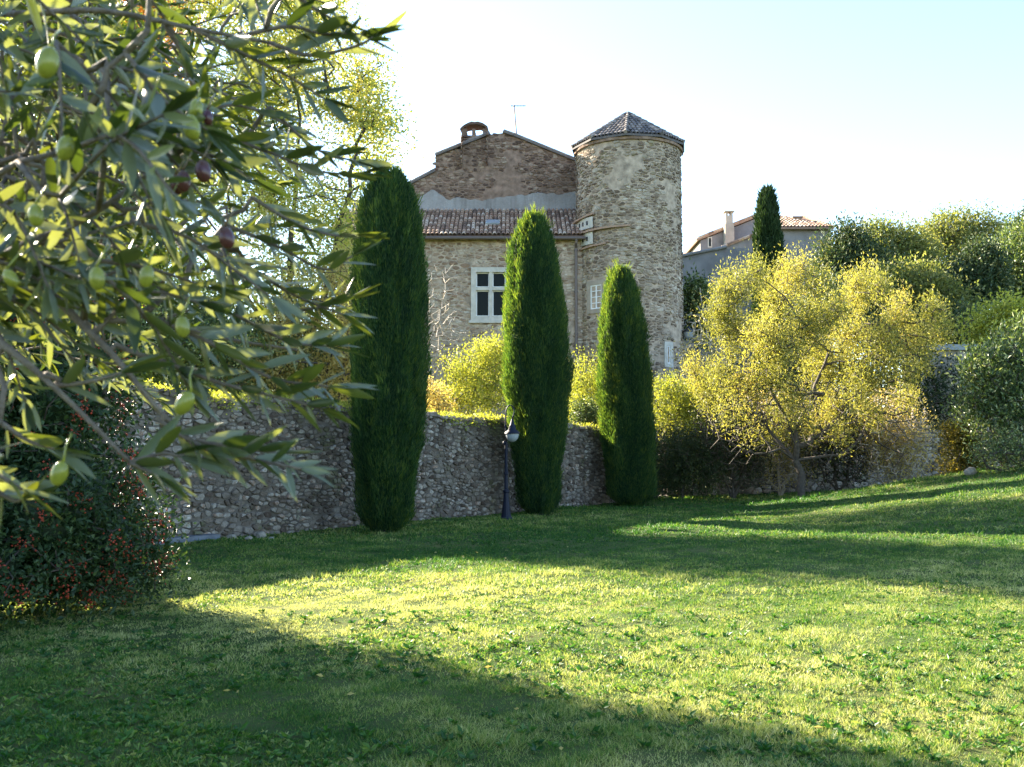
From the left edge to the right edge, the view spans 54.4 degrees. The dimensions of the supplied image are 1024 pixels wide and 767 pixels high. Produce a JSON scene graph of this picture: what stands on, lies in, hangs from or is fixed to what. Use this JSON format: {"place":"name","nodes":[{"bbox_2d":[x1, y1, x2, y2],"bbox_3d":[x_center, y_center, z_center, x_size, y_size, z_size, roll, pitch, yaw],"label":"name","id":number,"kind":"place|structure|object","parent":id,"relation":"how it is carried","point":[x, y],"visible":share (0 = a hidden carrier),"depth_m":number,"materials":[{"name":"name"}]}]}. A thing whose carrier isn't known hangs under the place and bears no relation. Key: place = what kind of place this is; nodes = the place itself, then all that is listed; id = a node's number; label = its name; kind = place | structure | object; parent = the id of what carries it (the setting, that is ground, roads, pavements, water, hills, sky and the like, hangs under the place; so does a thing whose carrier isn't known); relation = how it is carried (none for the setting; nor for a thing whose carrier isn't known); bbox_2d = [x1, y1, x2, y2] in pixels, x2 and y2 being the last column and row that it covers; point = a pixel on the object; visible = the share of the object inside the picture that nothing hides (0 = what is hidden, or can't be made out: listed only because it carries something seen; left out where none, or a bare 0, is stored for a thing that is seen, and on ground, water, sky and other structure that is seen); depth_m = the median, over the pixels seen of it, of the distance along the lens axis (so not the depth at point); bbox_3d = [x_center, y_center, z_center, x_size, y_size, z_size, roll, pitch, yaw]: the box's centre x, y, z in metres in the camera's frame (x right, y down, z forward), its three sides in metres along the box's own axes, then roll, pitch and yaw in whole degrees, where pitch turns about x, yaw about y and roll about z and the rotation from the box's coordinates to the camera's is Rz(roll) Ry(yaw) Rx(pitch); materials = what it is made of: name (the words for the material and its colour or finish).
{"place":"outdoors","nodes":[
{"label":"outdoors","id":0,"kind":"place"},
{"bbox_2d":[0,407,1023,766],"bbox_3d":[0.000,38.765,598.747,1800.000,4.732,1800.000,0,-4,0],"label":"ground","id":1,"kind":"structure","parent":0,"point":[524,699],"depth_m":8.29,"materials":[{"name":"green plant"}]},
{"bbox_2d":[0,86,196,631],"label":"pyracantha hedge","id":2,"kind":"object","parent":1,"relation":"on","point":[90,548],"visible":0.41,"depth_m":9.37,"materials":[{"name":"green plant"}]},
{"bbox_2d":[0,0,245,339],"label":"green tree","id":3,"kind":"object","parent":1,"relation":"on","point":[151,243],"visible":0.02,"depth_m":28.64,"materials":[{"name":"green plant"}]},
{"bbox_2d":[123,0,208,269],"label":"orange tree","id":4,"kind":"object","parent":1,"relation":"on","point":[140,9],"visible":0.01,"depth_m":40.07,"materials":[{"name":"green plant"}]},
{"bbox_2d":[114,291,219,389],"bbox_3d":[-13.422,-0.129,37.237,6.684,8.518,6.436,2,-4,-23],"label":"hedgerow tree","id":5,"kind":"object","parent":1,"relation":"on","point":[166,374],"visible":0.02,"depth_m":35.74,"materials":[{"name":"green plant"}]},
{"bbox_2d":[153,533,219,544],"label":"stone slab","id":6,"kind":"structure","parent":1,"relation":"on","point":[193,538],"depth_m":17.17,"materials":[{"name":"stone"}]},
{"bbox_2d":[0,0,408,525],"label":"olive tree","id":7,"kind":"object","parent":1,"relation":"on","point":[39,284],"visible":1,"depth_m":1.02,"materials":[{"name":"green plant"}]},
{"bbox_2d":[108,268,337,397],"bbox_3d":[-6.736,0.182,22.693,6.110,5.965,3.778,2,-4,-25],"label":"green shrub","id":8,"kind":"object","parent":1,"relation":"on","point":[209,320],"visible":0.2,"depth_m":22.32,"materials":[{"name":"green plant"}]},
{"bbox_2d":[180,274,332,397],"bbox_3d":[-9.450,-0.027,37.128,6.657,8.282,5.687,-1,-4,20],"label":"hedgerow tree","id":9,"kind":"object","parent":1,"relation":"on","point":[251,338],"visible":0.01,"depth_m":36.10,"materials":[{"name":"green plant"}]},
{"bbox_2d":[256,531,266,537],"bbox_3d":[-4.587,2.793,18.227,0.202,0.180,0.234,0,-4,0],"label":"rock","id":10,"kind":"object","parent":1,"relation":"on","point":[260,534],"visible":0.66,"depth_m":18.14,"materials":[{"name":"stone"}]},
{"bbox_2d":[191,241,353,403],"bbox_3d":[-4.908,-0.206,22.874,4.470,6.749,3.049,0,-4,0],"label":"straw shrub","id":11,"kind":"object","parent":1,"relation":"on","point":[344,361],"visible":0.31,"depth_m":22.74,"materials":[{"name":"brown plant"}]},
{"bbox_2d":[153,0,423,395],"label":"autumn tree","id":12,"kind":"object","parent":1,"relation":"on","point":[362,87],"visible":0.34,"depth_m":25.07,"materials":[{"name":"yellow plant"}]},
{"bbox_2d":[290,301,352,403],"bbox_3d":[-6.412,0.410,37.039,5.015,7.415,5.051,-3,-5,43],"label":"hedgerow tree","id":13,"kind":"object","parent":1,"relation":"on","point":[334,392],"visible":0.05,"depth_m":36.11,"materials":[{"name":"green plant"}]},
{"bbox_2d":[81,385,659,542],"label":"garden wall","id":14,"kind":"structure","parent":1,"relation":"on","point":[460,470],"depth_m":20.04,"materials":[{"name":"stone"}]},
{"bbox_2d":[131,377,599,435],"bbox_3d":[-1.259,0.860,24.164,1.359,1.006,19.318,-3,-5,35],"label":"ivy","id":15,"kind":"object","parent":14,"relation":"attached to","point":[243,397],"visible":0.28,"depth_m":20.38,"materials":[{"name":"green plant"}]},
{"bbox_2d":[346,156,432,532],"bbox_3d":[-2.403,-0.693,19.403,1.734,7.547,1.814,2,-4,-30],"label":"cypress","id":16,"kind":"object","parent":1,"relation":"on","point":[388,439],"visible":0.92,"depth_m":18.90,"materials":[{"name":"green plant"}]},
{"bbox_2d":[425,371,458,414],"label":"shrub","id":17,"kind":"object","parent":1,"relation":"on","point":[441,399],"visible":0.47,"depth_m":27.92,"materials":[{"name":"yellow plant"}]},
{"bbox_2d":[426,265,467,403],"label":"bare shrub","id":18,"kind":"object","parent":1,"relation":"on","point":[441,325],"visible":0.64,"depth_m":34.13,"materials":[{"name":"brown plant"}]},
{"bbox_2d":[337,105,585,420],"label":"stone house","id":19,"kind":"structure","parent":1,"relation":"on","point":[483,191],"depth_m":46.71,"materials":[{"name":"stone"}]},
{"bbox_2d":[469,267,505,322],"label":"window","id":20,"kind":"structure","parent":19,"relation":"in","point":[487,283],"depth_m":45.44,"materials":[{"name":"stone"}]},
{"bbox_2d":[430,324,507,416],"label":"lime shrub","id":21,"kind":"object","parent":1,"relation":"on","point":[487,358],"visible":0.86,"depth_m":29.28,"materials":[{"name":"yellow plant"}]},
{"bbox_2d":[501,404,519,519],"bbox_3d":[-0.045,1.785,22.331,0.452,2.633,0.341,0,-4,0],"label":"lamp post","id":22,"kind":"object","parent":1,"relation":"on","point":[512,433],"visible":0.97,"depth_m":22.27,"materials":[{"name":"black metal"}]},
{"bbox_2d":[13,494,1009,764],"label":"leaf litter","id":23,"kind":"object","parent":1,"relation":"on","point":[489,660],"visible":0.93,"depth_m":7.01,"materials":[{"name":"plant"}]},
{"bbox_2d":[0,606,1023,766],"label":"rosettes","id":24,"kind":"object","parent":1,"relation":"on","point":[221,748],"visible":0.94,"depth_m":6.34,"materials":[{"name":"green plant"}]},
{"bbox_2d":[0,481,1023,766],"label":"weeds","id":25,"kind":"object","parent":1,"relation":"on","point":[76,761],"visible":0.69,"depth_m":7.14,"materials":[{"name":"green plant"}]},
{"bbox_2d":[499,203,575,514],"bbox_3d":[0.640,-0.537,24.597,1.928,7.941,1.926,0,-4,0],"label":"cypress","id":26,"kind":"object","parent":1,"relation":"on","point":[536,360],"visible":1,"depth_m":24.07,"materials":[{"name":"green plant"}]},
{"bbox_2d":[567,388,599,426],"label":"evergreen shrub","id":27,"kind":"object","parent":1,"relation":"on","point":[583,413],"visible":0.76,"depth_m":32.27,"materials":[{"name":"green plant"}]},
{"bbox_2d":[566,344,602,423],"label":"yellow shrub","id":28,"kind":"object","parent":1,"relation":"on","point":[586,386],"visible":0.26,"depth_m":33.30,"materials":[{"name":"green plant"}]},
{"bbox_2d":[593,257,659,505],"bbox_3d":[3.309,-0.019,28.569,1.880,7.421,1.810,-2,-4,25],"label":"cypress","id":29,"kind":"object","parent":1,"relation":"on","point":[625,400],"visible":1,"depth_m":28.04,"materials":[{"name":"green plant"}]},
{"bbox_2d":[570,111,684,474],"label":"round tower","id":30,"kind":"structure","parent":1,"relation":"on","point":[628,193],"depth_m":44.49,"materials":[{"name":"stone"}]},
{"bbox_2d":[587,279,605,314],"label":"window","id":31,"kind":"structure","parent":30,"relation":"in","point":[590,284],"depth_m":44.66,"materials":[{"name":"white paint"}]},
{"bbox_2d":[664,341,673,367],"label":"window","id":32,"kind":"structure","parent":30,"relation":"in","point":[666,344],"depth_m":44.17,"materials":[{"name":"wood"}]},
{"bbox_2d":[682,325,693,338],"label":"wall lantern","id":33,"kind":"object","parent":30,"relation":"attached to","point":[685,332],"depth_m":45.30,"materials":[{"name":"black metal"}]},
{"bbox_2d":[653,420,731,499],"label":"dark bush","id":34,"kind":"object","parent":1,"relation":"on","point":[684,461],"visible":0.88,"depth_m":31.00,"materials":[{"name":"green plant"}]},
{"bbox_2d":[651,367,745,496],"bbox_3d":[5.939,1.657,33.134,3.792,4.402,2.477,0,-4,0],"label":"yellow shrub","id":35,"kind":"object","parent":1,"relation":"on","point":[682,408],"visible":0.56,"depth_m":32.94,"materials":[{"name":"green plant"}]},
{"bbox_2d":[683,258,731,419],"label":"evergreen tree","id":36,"kind":"object","parent":1,"relation":"on","point":[690,287],"visible":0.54,"depth_m":49.90,"materials":[{"name":"green plant"}]},
{"bbox_2d":[665,274,750,427],"bbox_3d":[7.637,-0.085,38.033,3.500,8.430,2.885,0,-4,0],"label":"bare shrub","id":37,"kind":"object","parent":1,"relation":"on","point":[697,344],"visible":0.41,"depth_m":38.07,"materials":[{"name":"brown plant"}]},
{"bbox_2d":[682,245,752,408],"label":"yard wall","id":38,"kind":"structure","parent":1,"relation":"on","point":[707,260],"depth_m":66.64,"materials":[{"name":"grey paint"}]},
{"bbox_2d":[683,211,754,253],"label":"village house","id":39,"kind":"structure","parent":1,"relation":"on","point":[730,230],"depth_m":80.91,"materials":[{"name":"grey paint"}]},
{"bbox_2d":[707,237,711,247],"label":"window","id":40,"kind":"structure","parent":39,"relation":"in","point":[709,238],"depth_m":80.85,"materials":[{"name":"stone"}]},
{"bbox_2d":[685,393,781,498],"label":"bare bush","id":41,"kind":"object","parent":1,"relation":"on","point":[755,461],"visible":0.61,"depth_m":31.14,"materials":[{"name":"brown plant"}]},
{"bbox_2d":[721,233,753,358],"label":"village house","id":42,"kind":"structure","parent":1,"relation":"on","point":[745,242],"depth_m":74.83,"materials":[{"name":"grey paint"}]},
{"bbox_2d":[749,183,788,401],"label":"cypress","id":43,"kind":"object","parent":1,"relation":"on","point":[767,235],"visible":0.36,"depth_m":60.13,"materials":[{"name":"green plant"}]},
{"bbox_2d":[733,381,827,495],"bbox_3d":[8.832,1.795,32.957,3.402,4.154,3.094,0,-4,0],"label":"bare bush","id":44,"kind":"object","parent":1,"relation":"on","point":[778,475],"visible":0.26,"depth_m":32.75,"materials":[{"name":"brown plant"}]},
{"bbox_2d":[780,215,834,403],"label":"village house","id":45,"kind":"structure","parent":1,"relation":"on","point":[801,229],"depth_m":72.85,"materials":[{"name":"grey paint"}]},
{"bbox_2d":[676,238,964,496],"bbox_3d":[9.099,-0.503,29.526,8.270,7.839,6.375,0,-4,0],"label":"yellow tree","id":46,"kind":"object","parent":1,"relation":"on","point":[792,399],"visible":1,"depth_m":28.72,"materials":[{"name":"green plant"}]},
{"bbox_2d":[656,427,1000,497],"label":"boundary wall","id":47,"kind":"structure","parent":1,"relation":"on","point":[810,487],"depth_m":34.91,"materials":[{"name":"stone"}]},
{"bbox_2d":[692,307,977,429],"bbox_3d":[12.678,0.648,39.325,12.710,7.417,4.153,0,-4,0],"label":"dark hedge","id":48,"kind":"object","parent":1,"relation":"on","point":[934,392],"visible":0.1,"depth_m":39.01,"materials":[{"name":"green plant"}]},
{"bbox_2d":[787,384,884,491],"bbox_3d":[10.462,1.786,31.965,3.421,3.816,2.743,0,-4,0],"label":"bare bush","id":49,"kind":"object","parent":1,"relation":"on","point":[821,446],"visible":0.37,"depth_m":31.70,"materials":[{"name":"brown plant"}]},
{"bbox_2d":[791,209,909,296],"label":"hill tree","id":50,"kind":"object","parent":1,"relation":"on","point":[848,240],"visible":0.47,"depth_m":61.70,"materials":[{"name":"green plant"}]},
{"bbox_2d":[781,259,992,396],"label":"hill tree","id":51,"kind":"object","parent":1,"relation":"on","point":[958,309],"visible":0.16,"depth_m":54.33,"materials":[{"name":"green plant"}]},
{"bbox_2d":[843,382,939,485],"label":"bare bush","id":52,"kind":"object","parent":1,"relation":"on","point":[904,442],"visible":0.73,"depth_m":31.14,"materials":[{"name":"brown plant"}]},
{"bbox_2d":[858,208,953,404],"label":"hill tree","id":53,"kind":"object","parent":1,"relation":"on","point":[910,237],"visible":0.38,"depth_m":67.57,"materials":[{"name":"green plant"}]},
{"bbox_2d":[842,246,986,318],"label":"hill tree","id":54,"kind":"object","parent":1,"relation":"on","point":[915,275],"visible":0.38,"depth_m":55.41,"materials":[{"name":"green plant"}]},
{"bbox_2d":[903,344,1010,466],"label":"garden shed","id":55,"kind":"structure","parent":1,"relation":"on","point":[953,351],"depth_m":40.12,"materials":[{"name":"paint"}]},
{"bbox_2d":[926,414,997,475],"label":"amber shrub","id":56,"kind":"object","parent":1,"relation":"on","point":[954,440],"visible":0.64,"depth_m":26.79,"materials":[{"name":"orange plant"}]},
{"bbox_2d":[908,191,1023,331],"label":"feathery tree","id":57,"kind":"object","parent":1,"relation":"on","point":[957,231],"visible":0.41,"depth_m":71.87,"materials":[{"name":"green plant"}]},
{"bbox_2d":[964,467,976,474],"bbox_3d":[11.568,2.244,25.096,0.289,0.290,0.257,2,-4,-33],"label":"rock","id":58,"kind":"object","parent":1,"relation":"on","point":[968,471],"visible":0.78,"depth_m":25.04,"materials":[{"name":"stone"}]},
{"bbox_2d":[939,232,1022,311],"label":"dark conifer","id":59,"kind":"object","parent":1,"relation":"on","point":[984,260],"visible":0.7,"depth_m":57.49,"materials":[{"name":"green plant"}]},
{"bbox_2d":[939,308,1023,466],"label":"silvery shrub tree","id":60,"kind":"object","parent":1,"relation":"on","point":[1000,400],"visible":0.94,"depth_m":25.54,"materials":[{"name":"green plant"}]},
{"bbox_2d":[943,286,1023,465],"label":"variegated shrub","id":61,"kind":"object","parent":1,"relation":"on","point":[994,313],"visible":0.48,"depth_m":34.01,"materials":[{"name":"green plant"}]},
{"bbox_2d":[960,419,1023,475],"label":"bush","id":62,"kind":"object","parent":1,"relation":"on","point":[1000,451],"visible":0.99,"depth_m":24.39,"materials":[{"name":"green plant"}]},
{"bbox_2d":[989,205,1023,420],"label":"hill tree","id":63,"kind":"object","parent":1,"relation":"on","point":[1016,244],"visible":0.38,"depth_m":59.73,"materials":[{"name":"green plant"}]},
{"bbox_2d":[997,199,1023,249],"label":"hill tree","id":64,"kind":"object","parent":1,"relation":"on","point":[1019,217],"visible":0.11,"depth_m":78.76,"materials":[{"name":"green plant"}]},
{"bbox_2d":[0,0,1023,406],"label":"sky","id":65,"kind":"structure","parent":0,"point":[861,106],"materials":[{"name":"white"}]}
]}

